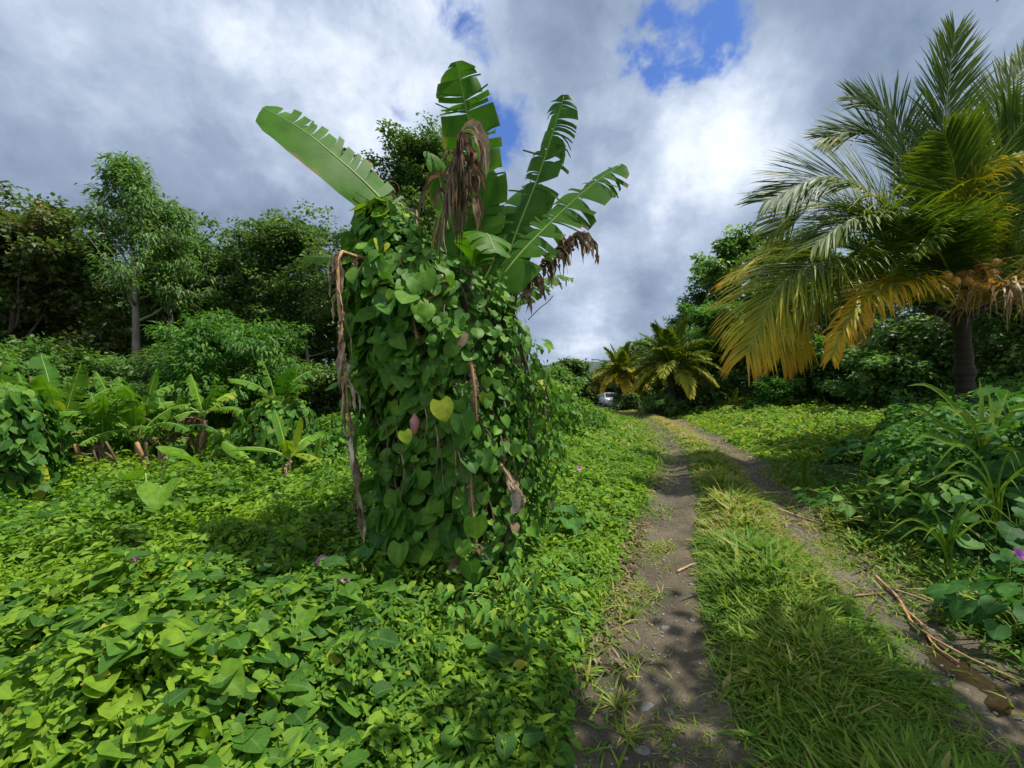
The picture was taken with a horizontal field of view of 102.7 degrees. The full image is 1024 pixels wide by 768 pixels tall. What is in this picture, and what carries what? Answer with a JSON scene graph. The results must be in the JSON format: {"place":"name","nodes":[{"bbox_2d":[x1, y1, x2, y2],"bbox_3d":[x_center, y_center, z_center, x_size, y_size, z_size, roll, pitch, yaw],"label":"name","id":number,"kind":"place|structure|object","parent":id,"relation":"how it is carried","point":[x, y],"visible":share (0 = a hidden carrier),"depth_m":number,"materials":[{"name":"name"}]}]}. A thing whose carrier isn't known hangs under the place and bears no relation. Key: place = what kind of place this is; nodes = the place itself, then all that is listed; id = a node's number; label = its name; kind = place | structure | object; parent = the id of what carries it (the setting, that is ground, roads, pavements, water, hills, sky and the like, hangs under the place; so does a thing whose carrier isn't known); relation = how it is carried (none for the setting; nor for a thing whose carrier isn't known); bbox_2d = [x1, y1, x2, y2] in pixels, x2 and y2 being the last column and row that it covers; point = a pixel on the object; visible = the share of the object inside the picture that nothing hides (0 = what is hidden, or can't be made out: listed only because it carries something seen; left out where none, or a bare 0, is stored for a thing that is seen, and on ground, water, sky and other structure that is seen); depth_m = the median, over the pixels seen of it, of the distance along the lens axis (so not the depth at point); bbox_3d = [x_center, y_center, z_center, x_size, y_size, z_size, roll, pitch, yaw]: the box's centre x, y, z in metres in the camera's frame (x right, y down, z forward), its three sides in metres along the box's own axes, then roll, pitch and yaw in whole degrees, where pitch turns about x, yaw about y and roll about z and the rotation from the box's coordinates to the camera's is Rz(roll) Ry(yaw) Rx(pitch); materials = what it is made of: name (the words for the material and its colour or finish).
{"place":"outdoors","nodes":[
{"label":"outdoors","id":0,"kind":"place"},
{"bbox_2d":[0,0,1023,364],"label":"sky","id":1,"kind":"structure","parent":0,"point":[684,95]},
{"bbox_2d":[89,390,1023,766],"bbox_3d":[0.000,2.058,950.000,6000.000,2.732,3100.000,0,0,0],"label":"ground","id":2,"kind":"structure","parent":0,"point":[983,554],"depth_m":3.88,"materials":[{"name":"soil"}]},
{"bbox_2d":[0,379,75,507],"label":"vine mound","id":3,"kind":"object","parent":2,"relation":"on","point":[27,449],"visible":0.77,"depth_m":4.55,"materials":[{"name":"green plant"}]},
{"bbox_2d":[26,464,49,501],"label":"yellowed banana leaf","id":4,"kind":"object","parent":3,"relation":"attached to","point":[38,494],"visible":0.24,"depth_m":4.63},
{"bbox_2d":[0,352,92,451],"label":"banana plant","id":5,"kind":"object","parent":2,"relation":"on","point":[6,366],"visible":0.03,"depth_m":5.89,"materials":[{"name":"green plant"}]},
{"bbox_2d":[12,371,87,430],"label":"banana plant","id":6,"kind":"object","parent":2,"relation":"on","point":[21,377],"visible":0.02,"depth_m":6.64,"materials":[{"name":"green plant"}]},
{"bbox_2d":[0,333,103,430],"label":"shrub","id":7,"kind":"object","parent":2,"relation":"on","point":[11,351],"visible":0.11,"depth_m":9.65,"materials":[{"name":"green plant"}]},
{"bbox_2d":[44,435,95,481],"bbox_3d":[-6.983,1.249,6.211,1.474,0.964,1.236,0,0,0],"label":"vine mound","id":8,"kind":"object","parent":2,"relation":"on","point":[70,449],"visible":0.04,"depth_m":6.06,"materials":[{"name":"green plant"}]},
{"bbox_2d":[0,180,144,359],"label":"tree","id":9,"kind":"object","parent":2,"relation":"on","point":[27,258],"visible":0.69,"depth_m":11.35,"materials":[{"name":"green plant"}]},
{"bbox_2d":[0,332,149,436],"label":"shrub","id":10,"kind":"object","parent":2,"relation":"on","point":[92,365],"visible":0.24,"depth_m":10.13,"materials":[{"name":"green plant"}]},
{"bbox_2d":[0,185,151,353],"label":"tree","id":11,"kind":"object","parent":2,"relation":"on","point":[73,321],"visible":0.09,"depth_m":13.14,"materials":[{"name":"green plant"}]},
{"bbox_2d":[27,353,140,458],"bbox_3d":[-6.651,0.593,6.183,1.764,2.118,1.814,0,0,-36],"label":"banana plant","id":12,"kind":"object","parent":2,"relation":"on","point":[46,383],"visible":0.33,"depth_m":6.03,"materials":[{"name":"green plant"}]},
{"bbox_2d":[73,441,118,480],"bbox_3d":[-5.777,1.202,5.768,0.564,0.826,0.284,0,0,0],"label":"dead banana stump","id":13,"kind":"object","parent":2,"relation":"on","point":[77,450],"visible":0.27,"depth_m":5.67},
{"bbox_2d":[49,390,173,474],"bbox_3d":[-6.102,0.864,6.057,1.414,1.554,1.452,0,0,0],"label":"banana plant","id":14,"kind":"object","parent":2,"relation":"on","point":[99,427],"visible":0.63,"depth_m":6.00,"materials":[{"name":"green plant"}]},
{"bbox_2d":[82,433,141,461],"bbox_3d":[-6.762,1.248,6.712,1.364,0.965,1.300,0,0,0],"label":"vine mound","id":15,"kind":"object","parent":2,"relation":"on","point":[119,443],"visible":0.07,"depth_m":6.67,"materials":[{"name":"green plant"}]},
{"bbox_2d":[59,368,191,468],"bbox_3d":[-5.738,0.690,6.140,1.620,1.895,1.343,0,0,0],"label":"banana plant","id":16,"kind":"object","parent":2,"relation":"on","point":[131,417],"visible":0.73,"depth_m":6.20,"materials":[{"name":"green plant"}]},
{"bbox_2d":[92,371,173,435],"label":"banana plant","id":17,"kind":"object","parent":2,"relation":"on","point":[102,386],"visible":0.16,"depth_m":6.88,"materials":[{"name":"green plant"}]},
{"bbox_2d":[129,442,151,479],"bbox_3d":[-5.342,1.226,5.979,0.283,0.804,0.305,0,0,0],"label":"dead banana stump","id":18,"kind":"object","parent":2,"relation":"on","point":[142,455],"visible":0.33,"depth_m":5.87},
{"bbox_2d":[41,149,244,384],"bbox_3d":[-11.158,-2.562,12.201,4.506,8.526,3.869,0,0,20],"label":"tree","id":19,"kind":"object","parent":2,"relation":"on","point":[128,178],"visible":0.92,"depth_m":11.66,"materials":[{"name":"green plant"}]},
{"bbox_2d":[119,446,204,514],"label":"taro plant","id":20,"kind":"object","parent":2,"relation":"on","point":[153,495],"visible":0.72,"depth_m":4.22,"materials":[{"name":"green plant"}]},
{"bbox_2d":[123,430,200,470],"bbox_3d":[-6.149,1.242,7.150,1.494,0.973,1.448,0,0,39],"label":"vine mound","id":21,"kind":"object","parent":2,"relation":"on","point":[181,443],"visible":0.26,"depth_m":6.92,"materials":[{"name":"green plant"}]},
{"bbox_2d":[115,391,218,450],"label":"banana plant","id":22,"kind":"object","parent":2,"relation":"on","point":[178,401],"visible":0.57,"depth_m":6.92,"materials":[{"name":"green plant"}]},
{"bbox_2d":[94,337,242,427],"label":"tree","id":23,"kind":"object","parent":2,"relation":"on","point":[141,375],"visible":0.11,"depth_m":10.60,"materials":[{"name":"green plant"}]},
{"bbox_2d":[110,192,252,425],"bbox_3d":[-12.340,-2.414,15.752,4.805,8.232,5.073,0,0,-43],"label":"tree","id":24,"kind":"object","parent":2,"relation":"on","point":[201,224],"visible":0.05,"depth_m":14.63,"materials":[{"name":"green plant"}]},
{"bbox_2d":[110,197,254,341],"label":"tree","id":25,"kind":"object","parent":2,"relation":"on","point":[175,255],"visible":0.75,"depth_m":12.48,"materials":[{"name":"green plant"}]},
{"bbox_2d":[105,239,260,428],"bbox_3d":[-11.540,-1.632,14.438,4.967,6.664,4.872,0,0,0],"label":"tree","id":26,"kind":"object","parent":2,"relation":"on","point":[143,323],"visible":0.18,"depth_m":13.64,"materials":[{"name":"green plant"}]},
{"bbox_2d":[139,374,242,456],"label":"banana plant","id":27,"kind":"object","parent":2,"relation":"on","point":[211,403],"visible":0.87,"depth_m":7.15,"materials":[{"name":"green plant"}]},
{"bbox_2d":[186,427,246,473],"bbox_3d":[-5.209,1.282,7.805,2.147,0.911,1.998,0,0,0],"label":"vine mound","id":28,"kind":"object","parent":2,"relation":"on","point":[214,442],"visible":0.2,"depth_m":7.27,"materials":[{"name":"green plant"}]},
{"bbox_2d":[138,307,324,427],"bbox_3d":[-7.190,-0.175,10.748,3.958,3.736,4.432,0,0,-33],"label":"shrub","id":29,"kind":"object","parent":2,"relation":"on","point":[230,343],"visible":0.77,"depth_m":9.81,"materials":[{"name":"green plant"}]},
{"bbox_2d":[0,278,497,417],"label":"wood","id":30,"kind":"object","parent":2,"relation":"on","point":[330,325],"visible":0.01,"depth_m":17.56,"materials":[{"name":"green plant"}]},
{"bbox_2d":[186,216,331,346],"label":"tree","id":31,"kind":"object","parent":2,"relation":"on","point":[222,234],"visible":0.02,"depth_m":14.27,"materials":[{"name":"green plant"}]},
{"bbox_2d":[196,217,337,372],"bbox_3d":[-8.367,-1.939,14.309,4.699,7.250,4.490,0,0,40],"label":"tree","id":32,"kind":"object","parent":2,"relation":"on","point":[260,250],"visible":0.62,"depth_m":13.42,"materials":[{"name":"green plant"}]},
{"bbox_2d":[228,358,313,428],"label":"banana plant","id":33,"kind":"object","parent":2,"relation":"on","point":[289,386],"visible":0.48,"depth_m":6.88,"materials":[{"name":"green plant"}]},
{"bbox_2d":[228,409,322,477],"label":"banana plant","id":34,"kind":"object","parent":2,"relation":"on","point":[290,451],"visible":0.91,"depth_m":5.89,"materials":[{"name":"green plant"}]},
{"bbox_2d":[229,395,321,476],"bbox_3d":[-3.879,0.963,6.913,1.422,1.570,1.404,0,0,0],"label":"vine mound","id":35,"kind":"object","parent":2,"relation":"on","point":[255,422],"visible":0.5,"depth_m":6.58,"materials":[{"name":"green plant"}]},
{"bbox_2d":[264,561,307,575],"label":"broadleaf weed","id":36,"kind":"object","parent":2,"relation":"on","point":[297,565],"visible":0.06,"depth_m":2.74,"materials":[{"name":"green plant"}]},
{"bbox_2d":[215,199,361,363],"bbox_3d":[-6.956,-2.338,14.494,6.678,8.070,5.018,0,0,43],"label":"tree","id":37,"kind":"object","parent":2,"relation":"on","point":[310,269],"visible":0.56,"depth_m":13.68,"materials":[{"name":"green plant"}]},
{"bbox_2d":[238,353,339,426],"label":"shrub","id":38,"kind":"object","parent":2,"relation":"on","point":[313,387],"visible":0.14,"depth_m":11.31,"materials":[{"name":"green plant"}]},
{"bbox_2d":[291,431,345,481],"bbox_3d":[-3.312,1.255,6.934,1.159,0.975,1.056,0,0,0],"label":"vine mound","id":39,"kind":"object","parent":2,"relation":"on","point":[331,444],"visible":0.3,"depth_m":6.73,"materials":[{"name":"green plant"}]},
{"bbox_2d":[0,402,658,767],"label":"vine ground cover","id":40,"kind":"object","parent":2,"relation":"on","point":[226,650],"visible":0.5,"depth_m":2.11,"materials":[{"name":"green plant"}]},
{"bbox_2d":[221,427,274,480],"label":"banana plant","id":41,"kind":"object","parent":40,"relation":"on","point":[225,446],"visible":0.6,"depth_m":5.96,"materials":[{"name":"green plant"}]},
{"bbox_2d":[290,436,321,468],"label":"banana plant","id":42,"kind":"object","parent":40,"relation":"on","point":[317,450],"visible":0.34,"depth_m":6.33,"materials":[{"name":"green plant"}]},
{"bbox_2d":[304,224,355,353],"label":"tree","id":43,"kind":"object","parent":2,"relation":"on","point":[338,250],"visible":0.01,"depth_m":15.12,"materials":[{"name":"green plant"}]},
{"bbox_2d":[300,360,380,416],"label":"shrub","id":44,"kind":"object","parent":2,"relation":"on","point":[338,394],"visible":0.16,"depth_m":11.43,"materials":[{"name":"green plant"}]},
{"bbox_2d":[314,412,377,448],"bbox_3d":[-3.435,1.152,8.555,2.042,1.174,1.952,0,0,-25],"label":"vine mound","id":45,"kind":"object","parent":2,"relation":"on","point":[338,423],"visible":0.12,"depth_m":8.12,"materials":[{"name":"green plant"}]},
{"bbox_2d":[346,525,414,582],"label":"broadleaf weed","id":46,"kind":"object","parent":2,"relation":"on","point":[375,540],"visible":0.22,"depth_m":2.87,"materials":[{"name":"green plant"}]},
{"bbox_2d":[361,110,490,307],"bbox_3d":[-2.520,-3.542,14.337,4.747,10.500,5.442,0,0,0],"label":"tree","id":47,"kind":"object","parent":2,"relation":"on","point":[408,174],"visible":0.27,"depth_m":12.87,"materials":[{"name":"green plant"}]},
{"bbox_2d":[255,60,628,543],"bbox_3d":[-0.482,-0.516,3.478,3.003,4.351,1.530,0,0,0],"label":"banana plant","id":48,"kind":"object","parent":2,"relation":"on","point":[475,224],"visible":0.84,"depth_m":3.45,"materials":[{"name":"green plant"}]},
{"bbox_2d":[325,192,579,596],"bbox_3d":[-0.540,0.124,3.556,1.977,3.443,1.908,0,0,-25],"label":"climbing vine","id":49,"kind":"object","parent":48,"relation":"attached to","point":[394,280],"visible":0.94,"depth_m":2.97,"materials":[{"name":"green plant"}]},
{"bbox_2d":[394,559,506,637],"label":"broadleaf weed","id":50,"kind":"object","parent":2,"relation":"on","point":[461,610],"visible":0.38,"depth_m":2.50,"materials":[{"name":"green plant"}]},
{"bbox_2d":[430,536,590,650],"bbox_3d":[0.006,1.317,2.755,1.049,0.550,1.039,0,0,0],"label":"broadleaf weed","id":51,"kind":"object","parent":2,"relation":"on","point":[513,595],"visible":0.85,"depth_m":2.51,"materials":[{"name":"green plant"}]},
{"bbox_2d":[512,369,573,404],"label":"shrub","id":52,"kind":"object","parent":2,"relation":"on","point":[545,378],"visible":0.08,"depth_m":29.08,"materials":[{"name":"green plant"}]},
{"bbox_2d":[530,364,587,403],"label":"shrub","id":53,"kind":"object","parent":2,"relation":"on","point":[573,382],"visible":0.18,"depth_m":33.66,"materials":[{"name":"green plant"}]},
{"bbox_2d":[525,384,597,441],"bbox_3d":[1.312,0.845,12.069,2.479,1.758,2.158,0,0,0],"label":"vine mound","id":54,"kind":"object","parent":2,"relation":"on","point":[574,411],"visible":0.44,"depth_m":11.50,"materials":[{"name":"green plant"}]},
{"bbox_2d":[540,499,597,538],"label":"broadleaf weed","id":55,"kind":"object","parent":2,"relation":"on","point":[575,526],"visible":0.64,"depth_m":4.07,"materials":[{"name":"green plant"}]},
{"bbox_2d":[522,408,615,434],"bbox_3d":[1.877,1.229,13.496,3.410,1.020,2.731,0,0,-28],"label":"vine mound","id":56,"kind":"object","parent":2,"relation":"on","point":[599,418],"visible":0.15,"depth_m":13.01,"materials":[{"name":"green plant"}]},
{"bbox_2d":[552,356,595,396],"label":"tree","id":57,"kind":"object","parent":2,"relation":"on","point":[577,367],"visible":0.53,"depth_m":47.09,"materials":[{"name":"green plant"}]},
{"bbox_2d":[585,369,609,404],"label":"tree","id":58,"kind":"object","parent":2,"relation":"on","point":[590,373],"visible":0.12,"depth_m":50.45,"materials":[{"name":"green plant"}]},
{"bbox_2d":[587,359,617,392],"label":"tree","id":59,"kind":"object","parent":2,"relation":"on","point":[597,383],"visible":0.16,"depth_m":45.79,"materials":[{"name":"green plant"}]},
{"bbox_2d":[599,392,616,405],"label":"parked car","id":60,"kind":"object","parent":2,"relation":"on","point":[605,398],"visible":0.63,"depth_m":43.30,"materials":[{"name":"paint"}]},
{"bbox_2d":[589,342,650,396],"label":"coconut palm","id":61,"kind":"object","parent":2,"relation":"on","point":[620,358],"visible":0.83,"depth_m":26.42,"materials":[{"name":"green plant"}]},
{"bbox_2d":[608,391,649,410],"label":"shrub","id":62,"kind":"object","parent":2,"relation":"on","point":[631,400],"visible":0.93,"depth_m":24.95,"materials":[{"name":"green plant"}]},
{"bbox_2d":[609,335,657,390],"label":"tree","id":63,"kind":"object","parent":2,"relation":"on","point":[613,385],"visible":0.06,"depth_m":40.09,"materials":[{"name":"green plant"}]},
{"bbox_2d":[637,392,683,417],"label":"shrub","id":64,"kind":"object","parent":2,"relation":"on","point":[666,405],"visible":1,"depth_m":19.80,"materials":[{"name":"green plant"}]},
{"bbox_2d":[622,317,721,399],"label":"coconut palm","id":65,"kind":"object","parent":2,"relation":"on","point":[670,348],"visible":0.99,"depth_m":20.47,"materials":[{"name":"green plant"}]},
{"bbox_2d":[645,378,728,413],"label":"shrub","id":66,"kind":"object","parent":2,"relation":"on","point":[704,395],"visible":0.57,"depth_m":21.21,"materials":[{"name":"green plant"}]},
{"bbox_2d":[662,292,715,389],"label":"tree","id":67,"kind":"object","parent":2,"relation":"on","point":[674,319],"visible":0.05,"depth_m":36.48,"materials":[{"name":"green plant"}]},
{"bbox_2d":[395,407,1023,767],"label":"verge grass","id":68,"kind":"structure","parent":2,"relation":"on","point":[786,476],"depth_m":3.66,"materials":[{"name":"plant"}]},
{"bbox_2d":[675,299,748,398],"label":"shrub","id":69,"kind":"object","parent":2,"relation":"on","point":[699,317],"visible":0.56,"depth_m":23.61,"materials":[{"name":"green plant"}]},
{"bbox_2d":[664,222,778,386],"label":"tree","id":70,"kind":"object","parent":2,"relation":"on","point":[708,273],"visible":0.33,"depth_m":32.73,"materials":[{"name":"green plant"}]},
{"bbox_2d":[719,388,749,412],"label":"banana plant","id":71,"kind":"object","parent":2,"relation":"on","point":[733,402],"visible":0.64,"depth_m":19.43,"materials":[{"name":"green plant"}]},
{"bbox_2d":[707,319,788,405],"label":"shrub","id":72,"kind":"object","parent":2,"relation":"on","point":[740,366],"visible":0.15,"depth_m":20.96,"materials":[{"name":"green plant"}]},
{"bbox_2d":[740,375,793,412],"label":"shrub","id":73,"kind":"object","parent":2,"relation":"on","point":[774,390],"visible":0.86,"depth_m":18.05,"materials":[{"name":"green plant"}]},
{"bbox_2d":[770,440,836,489],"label":"grass tuft","id":74,"kind":"object","parent":2,"relation":"on","point":[804,467],"visible":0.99,"depth_m":5.94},
{"bbox_2d":[756,333,864,405],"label":"shrub","id":75,"kind":"object","parent":2,"relation":"on","point":[810,383],"visible":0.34,"depth_m":17.94,"materials":[{"name":"green plant"}]},
{"bbox_2d":[739,228,898,402],"bbox_3d":[17.390,-3.952,24.469,7.605,10.917,7.266,0,0,34],"label":"tree","id":76,"kind":"object","parent":2,"relation":"on","point":[778,268],"visible":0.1,"depth_m":24.35,"materials":[{"name":"green plant"}]},
{"bbox_2d":[632,318,1006,400],"bbox_3d":[24.301,-1.246,27.082,32.394,6.677,9.275,0,0,21],"label":"wood","id":77,"kind":"object","parent":2,"relation":"on","point":[687,330],"visible":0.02,"depth_m":29.02,"materials":[{"name":"green plant"}]},
{"bbox_2d":[625,409,1023,767],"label":"grass strip","id":78,"kind":"object","parent":2,"relation":"on","point":[820,663],"depth_m":2.26,"materials":[{"name":"plant"}]},
{"bbox_2d":[792,485,877,525],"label":"broadleaf weed","id":79,"kind":"object","parent":2,"relation":"on","point":[849,510],"visible":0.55,"depth_m":4.66,"materials":[{"name":"green plant"}]},
{"bbox_2d":[703,10,1023,412],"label":"coconut palm","id":80,"kind":"object","parent":2,"relation":"on","point":[956,229],"visible":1,"depth_m":6.73,"materials":[{"name":"green plant"}]},
{"bbox_2d":[791,233,943,403],"bbox_3d":[16.523,-2.893,20.256,8.220,8.687,6.589,0,0,39],"label":"tree","id":81,"kind":"object","parent":2,"relation":"on","point":[832,315],"visible":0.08,"depth_m":19.90,"materials":[{"name":"green plant"}]},
{"bbox_2d":[824,433,932,463],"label":"broadleaf weed","id":82,"kind":"object","parent":2,"relation":"on","point":[833,450],"visible":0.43,"depth_m":5.52,"materials":[{"name":"green plant"}]},
{"bbox_2d":[756,365,1023,655],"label":"weedy undergrowth","id":83,"kind":"object","parent":2,"relation":"on","point":[897,429],"visible":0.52,"depth_m":4.00,"materials":[{"name":"green plant"}]},
{"bbox_2d":[821,343,978,409],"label":"shrub","id":84,"kind":"object","parent":2,"relation":"on","point":[884,375],"visible":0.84,"depth_m":14.05,"materials":[{"name":"green plant"}]},
{"bbox_2d":[845,261,1022,387],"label":"tree","id":85,"kind":"object","parent":2,"relation":"on","point":[885,338],"visible":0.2,"depth_m":14.72,"materials":[{"name":"green plant"}]},
{"bbox_2d":[866,464,1023,507],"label":"broadleaf weed","id":86,"kind":"object","parent":2,"relation":"on","point":[930,497],"visible":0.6,"depth_m":3.76,"materials":[{"name":"green plant"}]},
{"bbox_2d":[883,492,1016,578],"bbox_3d":[3.320,1.264,3.225,1.044,0.861,0.252,0,0,0],"label":"grass tuft","id":87,"kind":"object","parent":2,"relation":"on","point":[945,548],"visible":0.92,"depth_m":3.23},
{"bbox_2d":[891,260,1023,393],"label":"tree","id":88,"kind":"object","parent":2,"relation":"on","point":[1012,352],"visible":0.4,"depth_m":12.88,"materials":[{"name":"green plant"}]},
{"bbox_2d":[901,378,1023,463],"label":"tall grass clump","id":89,"kind":"object","parent":2,"relation":"on","point":[961,412],"visible":0.53,"depth_m":3.82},
{"bbox_2d":[918,482,1023,578],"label":"broadleaf weed","id":90,"kind":"object","parent":2,"relation":"on","point":[1004,556],"visible":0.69,"depth_m":3.26,"materials":[{"name":"green plant"}]},
{"bbox_2d":[918,442,1023,541],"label":"grass tuft","id":91,"kind":"object","parent":2,"relation":"on","point":[997,502],"visible":0.93,"depth_m":3.34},
{"bbox_2d":[925,568,1023,640],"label":"broadleaf weed","id":92,"kind":"object","parent":2,"relation":"on","point":[955,606],"visible":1,"depth_m":2.59,"materials":[{"name":"green plant"}]},
{"bbox_2d":[945,385,1023,439],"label":"broadleaf weed","id":93,"kind":"object","parent":2,"relation":"on","point":[1011,396],"visible":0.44,"depth_m":4.37,"materials":[{"name":"green plant"}]},
{"bbox_2d":[538,410,764,767],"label":"dirt track","id":94,"kind":"structure","parent":0,"point":[677,683],"depth_m":2.31,"materials":[{"name":"soil"}]},
{"bbox_2d":[537,475,662,765],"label":"leaf litter","id":95,"kind":"object","parent":94,"relation":"on","point":[597,658],"visible":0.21,"depth_m":3.16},
{"bbox_2d":[589,682,641,720],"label":"grass tuft","id":96,"kind":"object","parent":94,"relation":"on","point":[617,700],"visible":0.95,"depth_m":2.09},
{"bbox_2d":[607,642,648,678],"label":"grass tuft","id":97,"kind":"object","parent":94,"relation":"on","point":[636,657],"visible":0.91,"depth_m":2.41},
{"bbox_2d":[603,704,660,756],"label":"grass tuft","id":98,"kind":"object","parent":94,"relation":"on","point":[629,737],"visible":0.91,"depth_m":1.91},
{"bbox_2d":[616,389,978,463],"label":"green field","id":99,"kind":"structure","parent":0,"point":[771,427],"depth_m":12.20,"materials":[{"name":"green plant"}]},
{"bbox_2d":[624,409,1023,767],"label":"dirt track","id":100,"kind":"structure","parent":0,"point":[1011,690],"depth_m":2.70,"materials":[{"name":"soil"}]},
{"bbox_2d":[557,458,1023,767],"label":"gravel","id":101,"kind":"structure","parent":100,"relation":"on","point":[998,729],"depth_m":2.74,"materials":[{"name":"gravel"}]},
{"bbox_2d":[898,604,958,662],"bbox_3d":[2.708,1.617,2.690,0.056,0.023,0.666,0,0,24],"label":"dry stick","id":102,"kind":"object","parent":100,"relation":"on","point":[924,628],"visible":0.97,"depth_m":2.67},
{"bbox_2d":[874,574,1023,683],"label":"dry stick","id":103,"kind":"object","parent":100,"relation":"on","point":[922,630],"visible":1,"depth_m":2.59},
{"bbox_2d":[898,628,1011,717],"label":"puddle","id":104,"kind":"object","parent":100,"relation":"on","point":[1000,705],"visible":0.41,"depth_m":2.31,"materials":[{"name":"liquid"}]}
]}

